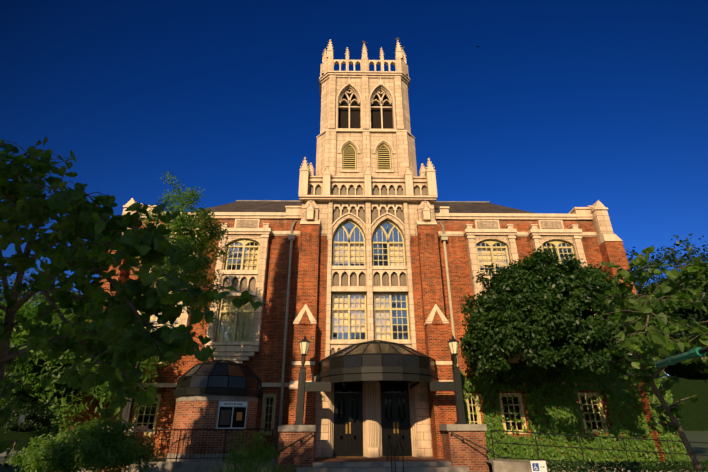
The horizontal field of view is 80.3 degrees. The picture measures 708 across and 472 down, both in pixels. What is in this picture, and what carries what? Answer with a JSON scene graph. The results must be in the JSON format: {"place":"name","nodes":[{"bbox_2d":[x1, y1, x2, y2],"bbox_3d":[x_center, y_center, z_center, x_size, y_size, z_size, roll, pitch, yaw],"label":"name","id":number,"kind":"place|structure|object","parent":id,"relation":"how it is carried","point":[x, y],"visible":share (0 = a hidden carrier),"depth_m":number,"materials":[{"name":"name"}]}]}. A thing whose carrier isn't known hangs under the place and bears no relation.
{"place":"outdoors","nodes":[
{"label":"outdoors","id":0,"kind":"place"},
{"bbox_2d":[11,348,89,399],"bbox_3d":[-12.379,5.582,17.270,3.240,2.187,2.070,0,-24,-1],"label":"broadleaf tree","id":1,"kind":"object","parent":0,"point":[26,390],"visible":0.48,"depth_m":16.41,"materials":[{"name":"green plant"}]},
{"bbox_2d":[0,431,707,471],"bbox_3d":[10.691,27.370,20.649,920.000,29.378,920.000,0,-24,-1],"label":"lawn","id":2,"kind":"structure","parent":0,"point":[698,436],"depth_m":34.77,"materials":[{"name":"green plant"}]},
{"bbox_2d":[0,448,14,455],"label":"parked car","id":3,"kind":"object","parent":2,"relation":"on","point":[3,454],"visible":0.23,"depth_m":70.03,"materials":[{"name":"grey paint"}]},
{"bbox_2d":[9,414,25,460],"bbox_3d":[-22.809,13.630,28.358,0.400,2.900,0.065,0,-24,-1],"label":"street sign pole","id":4,"kind":"object","parent":2,"relation":"on","point":[21,418],"visible":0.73,"depth_m":28.74,"materials":[{"name":"metal"}]},
{"bbox_2d":[0,277,41,306],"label":"tree leaves","id":5,"kind":"object","parent":2,"relation":"on","point":[20,292],"depth_m":26.68,"materials":[{"name":"green plant"}]},
{"bbox_2d":[5,402,54,431],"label":"bush","id":6,"kind":"object","parent":2,"relation":"on","point":[43,421],"visible":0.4,"depth_m":98.52,"materials":[{"name":"green plant"}]},
{"bbox_2d":[0,400,66,432],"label":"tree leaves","id":7,"kind":"object","parent":2,"relation":"on","point":[27,412],"visible":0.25,"depth_m":97.89,"materials":[{"name":"green plant"}]},
{"bbox_2d":[0,267,87,467],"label":"tree leaves","id":8,"kind":"object","parent":2,"relation":"on","point":[2,295],"visible":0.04,"depth_m":21.50,"materials":[{"name":"green plant"}]},
{"bbox_2d":[1,310,72,401],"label":"tree shade","id":9,"kind":"object","parent":8,"relation":"attached to","point":[33,400],"visible":0.02,"depth_m":21.20,"materials":[{"name":"green plant"}]},
{"bbox_2d":[0,290,168,471],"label":"broadleaf tree leaves","id":10,"kind":"object","parent":2,"relation":"on","point":[102,393],"visible":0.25,"depth_m":16.04,"materials":[{"name":"green plant"}]},
{"bbox_2d":[6,414,165,471],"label":"shrub","id":11,"kind":"object","parent":2,"relation":"on","point":[97,446],"visible":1,"depth_m":11.06,"materials":[{"name":"green plant"}]},
{"bbox_2d":[0,137,265,454],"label":"redbud","id":12,"kind":"object","parent":2,"relation":"on","point":[91,220],"depth_m":4.62,"materials":[{"name":"green plant"}]},
{"bbox_2d":[132,172,235,328],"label":"slender tree leaves","id":13,"kind":"object","parent":2,"relation":"on","point":[180,224],"visible":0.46,"depth_m":16.53,"materials":[{"name":"green plant"}]},
{"bbox_2d":[0,375,707,450],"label":"distant treeline","id":14,"kind":"object","parent":2,"relation":"on","point":[694,415],"depth_m":111.38,"materials":[{"name":"green plant"}]},
{"bbox_2d":[55,39,684,471],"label":"building","id":15,"kind":"structure","parent":2,"relation":"on","point":[367,235],"depth_m":21.24,"materials":[{"name":"brick"}]},
{"bbox_2d":[304,340,455,391],"bbox_3d":[1.025,5.401,17.768,6.380,2.261,3.080,0,-24,-1],"label":"entrance canopy","id":16,"kind":"object","parent":15,"relation":"attached to","point":[376,360],"visible":1,"depth_m":16.81,"materials":[{"name":"black metal"}]},
{"bbox_2d":[77,424,704,471],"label":"entrance terrace and steps","id":17,"kind":"structure","parent":2,"relation":"on","point":[459,455],"depth_m":15.36,"materials":[{"name":"concrete"}]},
{"bbox_2d":[121,363,140,425],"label":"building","id":18,"kind":"structure","parent":17,"relation":"on","point":[127,413],"depth_m":15.27,"materials":[{"name":"black metal"}]},
{"bbox_2d":[166,359,262,460],"bbox_3d":[-5.529,7.008,17.076,3.471,3.780,3.830,0,-24,-1],"label":"ticket kiosk","id":19,"kind":"object","parent":17,"relation":"on","point":[221,394],"visible":0.98,"depth_m":15.70,"materials":[{"name":"brick"}]},
{"bbox_2d":[222,429,281,470],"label":"shrub","id":20,"kind":"object","parent":17,"relation":"on","point":[269,452],"visible":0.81,"depth_m":13.41,"materials":[{"name":"green plant"}]},
{"bbox_2d":[293,334,309,424],"bbox_3d":[-2.108,5.761,17.117,0.480,3.560,0.420,2,-24,0],"label":"lamp post","id":21,"kind":"object","parent":17,"relation":"on","point":[304,343],"visible":1,"depth_m":16.88,"materials":[{"name":"black metal"}]},
{"bbox_2d":[301,457,447,467],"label":"fallen leaves on steps","id":22,"kind":"object","parent":17,"relation":"on","point":[358,461],"visible":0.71,"depth_m":15.60,"materials":[{"name":"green plant"}]},
{"bbox_2d":[133,428,707,471],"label":"metal railings","id":23,"kind":"object","parent":17,"relation":"on","point":[274,434],"visible":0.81,"depth_m":14.86,"materials":[{"name":"black metal"}]},
{"bbox_2d":[448,333,467,423],"bbox_3d":[4.224,5.781,17.232,0.480,3.560,0.420,0,-24,-1],"label":"lamp post","id":24,"kind":"object","parent":17,"relation":"on","point":[453,342],"visible":1,"depth_m":17.00,"materials":[{"name":"black metal"}]},
{"bbox_2d":[459,245,667,464],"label":"round tree leaves","id":25,"kind":"object","parent":2,"relation":"on","point":[536,286],"visible":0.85,"depth_m":16.63,"materials":[{"name":"green plant"}]},
{"bbox_2d":[452,333,690,468],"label":"ivy","id":26,"kind":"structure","parent":2,"relation":"on","point":[553,416],"depth_m":18.71,"materials":[{"name":"green plant"}]},
{"bbox_2d":[546,459,707,471],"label":"hedge","id":27,"kind":"object","parent":2,"relation":"on","point":[573,465],"visible":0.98,"depth_m":12.47,"materials":[{"name":"green plant"}]},
{"bbox_2d":[588,244,707,470],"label":"redbud","id":28,"kind":"object","parent":2,"relation":"on","point":[659,339],"depth_m":7.83,"materials":[{"name":"green plant"}]},
{"bbox_2d":[626,233,707,382],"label":"tree leaves","id":29,"kind":"object","parent":2,"relation":"on","point":[674,260],"visible":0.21,"depth_m":22.98,"materials":[{"name":"green plant"}]},
{"bbox_2d":[637,277,707,379],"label":"background tree","id":30,"kind":"object","parent":2,"relation":"on","point":[690,371],"visible":0.15,"depth_m":22.27,"materials":[{"name":"green plant"}]},
{"bbox_2d":[0,0,707,452],"label":"sky","id":31,"kind":"structure","parent":0,"point":[560,106],"materials":[{"name":"blue"}]},
{"bbox_2d":[517,295,596,359],"bbox_3d":[8.419,3.850,17.908,3.654,2.819,2.668,0,-24,-1],"label":"round tree","id":32,"kind":"object","parent":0,"point":[560,342],"visible":0.1,"depth_m":16.80,"materials":[{"name":"green plant"}]},
{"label":"forecourt paving","id":33,"kind":"structure","parent":0,"visible":0},
{"bbox_2d":[205,454,277,471],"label":"grass clump","id":34,"kind":"object","parent":33,"relation":"on","point":[236,467],"visible":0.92,"depth_m":12.31,"materials":[{"name":"green plant"}]},
{"bbox_2d":[243,461,298,471],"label":"grass clump","id":35,"kind":"object","parent":33,"relation":"on","point":[276,468],"visible":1,"depth_m":12.42,"materials":[{"name":"green plant"}]},
{"bbox_2d":[530,460,546,471],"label":"accessibility sign","id":36,"kind":"object","parent":33,"relation":"on","point":[538,466],"visible":1,"depth_m":12.07,"materials":[{"name":"white metal"}]},
{"bbox_2d":[655,347,707,367],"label":"awning","id":37,"kind":"object","parent":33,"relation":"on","point":[697,352],"visible":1,"depth_m":2.92,"materials":[{"name":"green"}]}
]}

